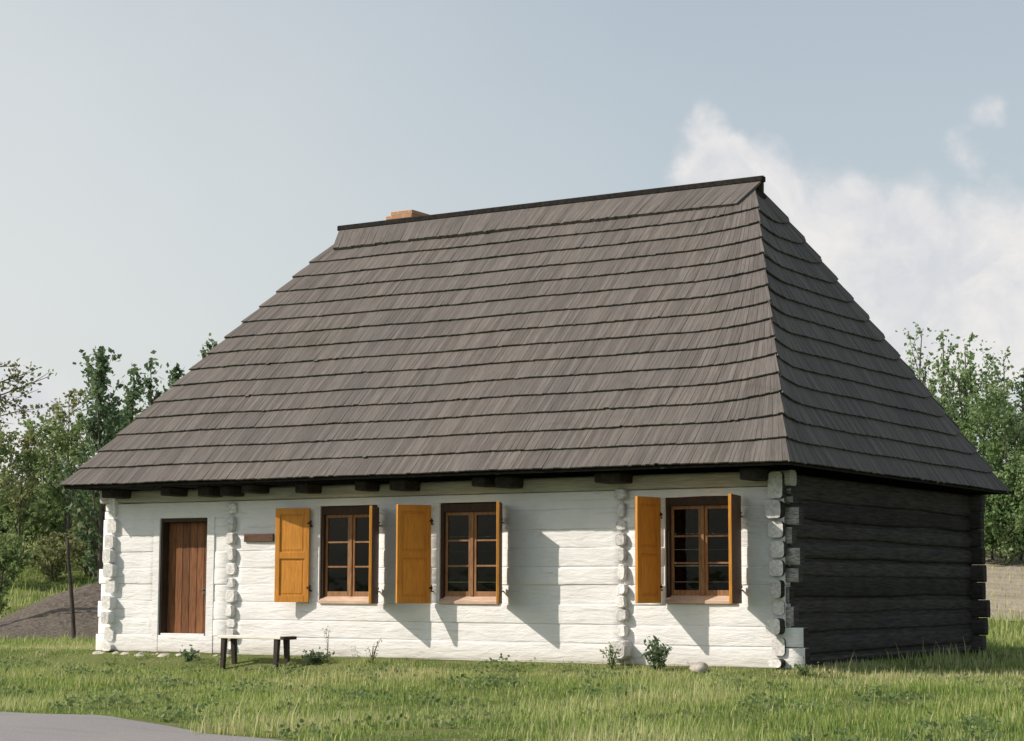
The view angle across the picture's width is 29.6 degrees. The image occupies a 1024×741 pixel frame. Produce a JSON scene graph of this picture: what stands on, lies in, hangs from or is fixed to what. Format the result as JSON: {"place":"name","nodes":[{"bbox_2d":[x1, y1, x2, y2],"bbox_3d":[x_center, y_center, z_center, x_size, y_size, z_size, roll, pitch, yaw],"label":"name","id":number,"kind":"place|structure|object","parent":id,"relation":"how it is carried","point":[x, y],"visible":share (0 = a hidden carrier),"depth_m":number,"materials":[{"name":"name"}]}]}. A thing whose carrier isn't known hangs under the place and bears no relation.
{"place":"outdoors","nodes":[
{"label":"outdoors","id":0,"kind":"place"},
{"bbox_2d":[0,712,281,740],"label":"road","id":1,"kind":"structure","parent":0,"point":[16,726],"depth_m":17.05,"materials":[{"name":"grey asphalt"}]},
{"bbox_2d":[0,549,1023,740],"bbox_3d":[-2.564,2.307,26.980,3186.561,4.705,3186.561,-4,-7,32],"label":"ground","id":2,"kind":"structure","parent":0,"point":[88,659],"depth_m":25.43,"materials":[{"name":"green plant"}]},
{"bbox_2d":[0,515,24,554],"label":"bush","id":3,"kind":"object","parent":2,"relation":"on","point":[4,538],"visible":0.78,"depth_m":51.33,"materials":[{"name":"green plant"}]},
{"bbox_2d":[0,540,35,616],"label":"bush","id":4,"kind":"object","parent":2,"relation":"on","point":[6,556],"visible":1,"depth_m":45.61,"materials":[{"name":"green plant"}]},
{"bbox_2d":[0,358,56,505],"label":"leafy tree","id":5,"kind":"object","parent":2,"relation":"on","point":[15,375],"visible":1,"depth_m":39.93,"materials":[{"name":"green plant"}]},
{"bbox_2d":[0,425,61,509],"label":"leafy tree","id":6,"kind":"object","parent":2,"relation":"on","point":[7,451],"visible":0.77,"depth_m":54.61,"materials":[{"name":"green plant"}]},
{"bbox_2d":[0,413,70,554],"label":"leafy tree","id":7,"kind":"object","parent":2,"relation":"on","point":[28,441],"visible":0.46,"depth_m":56.23,"materials":[{"name":"green plant"}]},
{"bbox_2d":[0,485,73,552],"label":"bush","id":8,"kind":"object","parent":2,"relation":"on","point":[27,528],"visible":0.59,"depth_m":57.48,"materials":[{"name":"green plant"}]},
{"bbox_2d":[0,584,101,640],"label":"earth mound","id":9,"kind":"object","parent":2,"relation":"on","point":[51,615],"visible":0.2,"depth_m":39.69,"materials":[{"name":"soil"}]},
{"bbox_2d":[66,537,75,640],"bbox_3d":[-8.411,4.294,36.974,0.094,2.236,0.480,5,-8,-38],"label":"wooden stake","id":10,"kind":"object","parent":9,"relation":"on","point":[73,624],"visible":0.82,"depth_m":36.95,"materials":[{"name":"brown wood"}]},
{"bbox_2d":[24,531,90,581],"bbox_3d":[-12.462,5.129,52.588,1.966,1.512,1.986,-4,-7,32],"label":"bush","id":11,"kind":"object","parent":2,"relation":"on","point":[56,556],"visible":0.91,"depth_m":52.30,"materials":[{"name":"green plant"}]},
{"bbox_2d":[38,387,94,546],"bbox_3d":[-13.219,3.034,57.603,2.045,5.234,2.188,1,-6,-5],"label":"leafy tree","id":12,"kind":"object","parent":2,"relation":"on","point":[54,407],"visible":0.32,"depth_m":57.73,"materials":[{"name":"green plant"}]},
{"bbox_2d":[12,405,125,570],"bbox_3d":[-12.492,3.392,54.456,4.447,4.692,2.987,-4,-7,32],"label":"leafy tree","id":13,"kind":"object","parent":2,"relation":"on","point":[62,437],"visible":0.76,"depth_m":54.38,"materials":[{"name":"green plant"}]},
{"bbox_2d":[34,517,103,575],"bbox_3d":[-11.918,4.897,53.476,2.009,1.856,2.289,-4,-7,32],"label":"bush","id":14,"kind":"object","parent":2,"relation":"on","point":[82,545],"visible":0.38,"depth_m":53.23,"materials":[{"name":"green plant"}]},
{"bbox_2d":[44,490,98,540],"bbox_3d":[-13.211,4.441,59.360,2.440,2.451,2.301,-4,-7,32],"label":"bush","id":15,"kind":"object","parent":2,"relation":"on","point":[73,518],"visible":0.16,"depth_m":59.24,"materials":[{"name":"green plant"}]},
{"bbox_2d":[46,345,133,583],"bbox_3d":[-10.101,2.703,47.780,2.383,6.644,2.334,-4,-7,32],"label":"poplar tree","id":16,"kind":"object","parent":2,"relation":"on","point":[99,379],"visible":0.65,"depth_m":47.58,"materials":[{"name":"green plant"}]},
{"bbox_2d":[88,399,142,506],"bbox_3d":[-10.494,3.289,53.618,2.506,5.035,3.623,1,-6,-11],"label":"leafy tree","id":17,"kind":"object","parent":2,"relation":"on","point":[136,414],"visible":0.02,"depth_m":53.10,"materials":[{"name":"green plant"}]},
{"bbox_2d":[113,364,145,430],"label":"poplar tree","id":18,"kind":"object","parent":2,"relation":"on","point":[131,396],"visible":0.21,"depth_m":49.84,"materials":[{"name":"green plant"}]},
{"bbox_2d":[137,350,167,413],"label":"poplar tree","id":19,"kind":"object","parent":2,"relation":"on","point":[147,382],"visible":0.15,"depth_m":50.36,"materials":[{"name":"green plant"}]},
{"bbox_2d":[160,362,184,387],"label":"poplar tree","id":20,"kind":"object","parent":2,"relation":"on","point":[175,375],"visible":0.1,"depth_m":51.82,"materials":[{"name":"green plant"}]},
{"bbox_2d":[180,644,199,660],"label":"weed plant","id":21,"kind":"object","parent":2,"relation":"on","point":[190,656],"visible":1,"depth_m":30.11,"materials":[{"name":"green plant"}]},
{"bbox_2d":[181,333,217,375],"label":"poplar tree","id":22,"kind":"object","parent":2,"relation":"on","point":[204,352],"visible":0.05,"depth_m":50.02,"materials":[{"name":"green plant"}]},
{"bbox_2d":[217,635,296,670],"bbox_3d":[-3.847,4.275,29.186,1.285,0.555,0.334,-4,-7,32],"label":"garden bench","id":23,"kind":"object","parent":2,"relation":"on","point":[276,648],"visible":0.92,"depth_m":29.06,"materials":[{"name":"grey wood"}]},
{"bbox_2d":[301,647,334,663],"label":"weed plant","id":24,"kind":"object","parent":2,"relation":"on","point":[318,658],"visible":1,"depth_m":28.89,"materials":[{"name":"green plant"}]},
{"bbox_2d":[322,626,331,661],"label":"weed plant","id":25,"kind":"object","parent":2,"relation":"on","point":[328,640],"visible":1,"depth_m":28.94,"materials":[{"name":"green plant"}]},
{"bbox_2d":[365,639,382,663],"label":"weed plant","id":26,"kind":"object","parent":2,"relation":"on","point":[373,655],"visible":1,"depth_m":28.45,"materials":[{"name":"green plant"}]},
{"bbox_2d":[0,464,1009,545],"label":"wood","id":27,"kind":"object","parent":2,"relation":"on","point":[40,502],"visible":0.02,"depth_m":71.14,"materials":[{"name":"green plant"}]},
{"bbox_2d":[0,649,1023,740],"bbox_3d":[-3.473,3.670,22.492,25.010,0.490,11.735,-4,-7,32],"label":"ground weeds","id":28,"kind":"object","parent":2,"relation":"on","point":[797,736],"visible":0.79,"depth_m":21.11,"materials":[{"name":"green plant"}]},
{"bbox_2d":[59,175,1010,668],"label":"log cottage","id":29,"kind":"structure","parent":2,"relation":"on","point":[575,417],"depth_m":29.19,"materials":[{"name":"wooden shingle"},{"name":"whitewashed wood logs"}]},
{"bbox_2d":[167,522,206,633],"bbox_3d":[-5.179,3.317,31.026,0.906,1.766,0.130,-4,-7,32],"label":"door","id":30,"kind":"structure","parent":29,"relation":"in","point":[187,541],"depth_m":31.07,"materials":[{"name":"brown wood"}]},
{"bbox_2d":[244,534,273,541],"bbox_3d":[-3.939,2.602,30.136,0.580,0.124,0.037,-4,-7,32],"label":"wooden sign","id":31,"kind":"object","parent":29,"relation":"attached to","point":[258,537],"visible":1,"depth_m":30.12,"materials":[{"name":"brown wood"}]},
{"bbox_2d":[318,506,377,603],"bbox_3d":[-2.444,2.786,29.288,1.090,1.465,0.185,-4,-7,32],"label":"window","id":32,"kind":"structure","parent":29,"relation":"in","point":[352,513],"depth_m":29.34,"materials":[{"name":"brown wood"}]},
{"bbox_2d":[439,503,495,603],"bbox_3d":[-0.587,2.658,28.143,1.060,1.455,0.185,-4,-7,32],"label":"window","id":33,"kind":"structure","parent":29,"relation":"in","point":[472,596],"depth_m":28.19,"materials":[{"name":"brown wood"}]},
{"bbox_2d":[665,496,728,603],"bbox_3d":[2.574,2.424,26.196,1.080,1.445,0.185,-4,-7,32],"label":"window","id":34,"kind":"structure","parent":29,"relation":"in","point":[703,595],"depth_m":26.24,"materials":[{"name":"brown wood"}]},
{"bbox_2d":[600,642,620,669],"bbox_3d":[1.325,3.877,26.272,0.226,0.412,0.270,4,-8,-33],"label":"weed plant","id":35,"kind":"object","parent":2,"relation":"on","point":[611,653],"visible":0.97,"depth_m":26.25,"materials":[{"name":"green plant"}]},
{"bbox_2d":[640,635,672,671],"bbox_3d":[1.978,3.788,25.830,0.391,0.534,0.445,5,-8,-35],"label":"weed plant","id":36,"kind":"object","parent":2,"relation":"on","point":[655,651],"visible":0.98,"depth_m":25.80,"materials":[{"name":"green plant"}]},
{"bbox_2d":[689,662,707,672],"bbox_3d":[2.457,3.930,25.540,0.231,0.185,0.223,-4,-7,32],"label":"stone","id":37,"kind":"object","parent":2,"relation":"on","point":[697,667],"visible":0.95,"depth_m":25.47,"materials":[{"name":"white stone"}]},
{"bbox_2d":[790,656,818,676],"bbox_3d":[3.739,3.809,24.744,0.270,0.315,0.317,3,-7,-27],"label":"weed plant","id":38,"kind":"object","parent":2,"relation":"on","point":[803,671],"visible":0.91,"depth_m":24.75,"materials":[{"name":"green plant"}]},
{"bbox_2d":[895,322,956,415],"bbox_3d":[12.556,2.119,59.588,2.208,7.359,2.314,-4,-7,32],"label":"young tree","id":39,"kind":"object","parent":2,"relation":"on","point":[920,371],"visible":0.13,"depth_m":59.82,"materials":[{"name":"green plant"}]},
{"bbox_2d":[923,329,989,443],"bbox_3d":[13.810,2.246,60.712,2.086,7.136,2.495,3,-7,-26],"label":"young tree","id":40,"kind":"object","parent":2,"relation":"on","point":[944,372],"visible":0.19,"depth_m":60.89,"materials":[{"name":"green plant"}]},
{"bbox_2d":[938,332,1017,469],"bbox_3d":[13.959,2.270,59.705,2.817,7.062,2.638,-4,-7,32],"label":"young tree","id":41,"kind":"object","parent":2,"relation":"on","point":[965,381],"visible":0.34,"depth_m":59.99,"materials":[{"name":"green plant"}]},
{"bbox_2d":[959,420,1007,504],"bbox_3d":[13.322,3.638,58.686,3.354,4.405,3.574,6,-9,-42],"label":"bush","id":42,"kind":"object","parent":2,"relation":"on","point":[995,455],"visible":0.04,"depth_m":57.91,"materials":[{"name":"green plant"}]},
{"bbox_2d":[949,397,1023,559],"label":"bush","id":43,"kind":"object","parent":2,"relation":"on","point":[990,451],"visible":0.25,"depth_m":58.28,"materials":[{"name":"green plant"}]},
{"bbox_2d":[953,346,1021,545],"bbox_3d":[15.492,2.538,61.957,2.418,6.614,3.095,-4,-7,32],"label":"young tree","id":44,"kind":"object","parent":2,"relation":"on","point":[985,384],"visible":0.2,"depth_m":61.84,"materials":[{"name":"green plant"}]},
{"bbox_2d":[984,471,1021,557],"bbox_3d":[14.000,4.397,56.917,2.875,2.881,2.172,-2,-7,20],"label":"bush","id":45,"kind":"object","parent":2,"relation":"on","point":[994,511],"visible":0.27,"depth_m":56.48,"materials":[{"name":"green plant"}]},
{"bbox_2d":[1000,470,1023,556],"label":"bush","id":46,"kind":"object","parent":2,"relation":"on","point":[1007,507],"visible":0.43,"depth_m":56.40,"materials":[{"name":"green plant"}]},
{"bbox_2d":[0,543,1023,670],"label":"rough grass","id":47,"kind":"structure","parent":0,"point":[1017,662],"depth_m":33.92,"materials":[{"name":"green plant"}]},
{"bbox_2d":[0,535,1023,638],"bbox_3d":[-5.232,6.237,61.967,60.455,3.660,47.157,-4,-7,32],"label":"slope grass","id":48,"kind":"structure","parent":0,"point":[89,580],"depth_m":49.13,"materials":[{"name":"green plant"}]},
{"bbox_2d":[0,0,1023,536],"label":"sky","id":49,"kind":"structure","parent":0,"point":[167,167],"materials":[{"name":"blue"}]},
{"bbox_2d":[681,544,1023,621],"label":"field","id":50,"kind":"structure","parent":0,"point":[1017,600],"depth_m":52.01,"materials":[{"name":"beige plant"}]},
{"bbox_2d":[959,380,1023,560],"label":"bush","id":51,"kind":"object","parent":50,"relation":"on","point":[1009,424],"visible":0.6,"depth_m":57.69,"materials":[{"name":"green plant"}]},
{"bbox_2d":[979,340,1023,469],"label":"young tree","id":52,"kind":"object","parent":50,"relation":"on","point":[1020,392],"visible":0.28,"depth_m":60.33,"materials":[{"name":"green plant"}]},
{"bbox_2d":[983,466,1023,565],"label":"bush","id":53,"kind":"object","parent":50,"relation":"on","point":[1004,539],"visible":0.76,"depth_m":56.31,"materials":[{"name":"green plant"}]}
]}

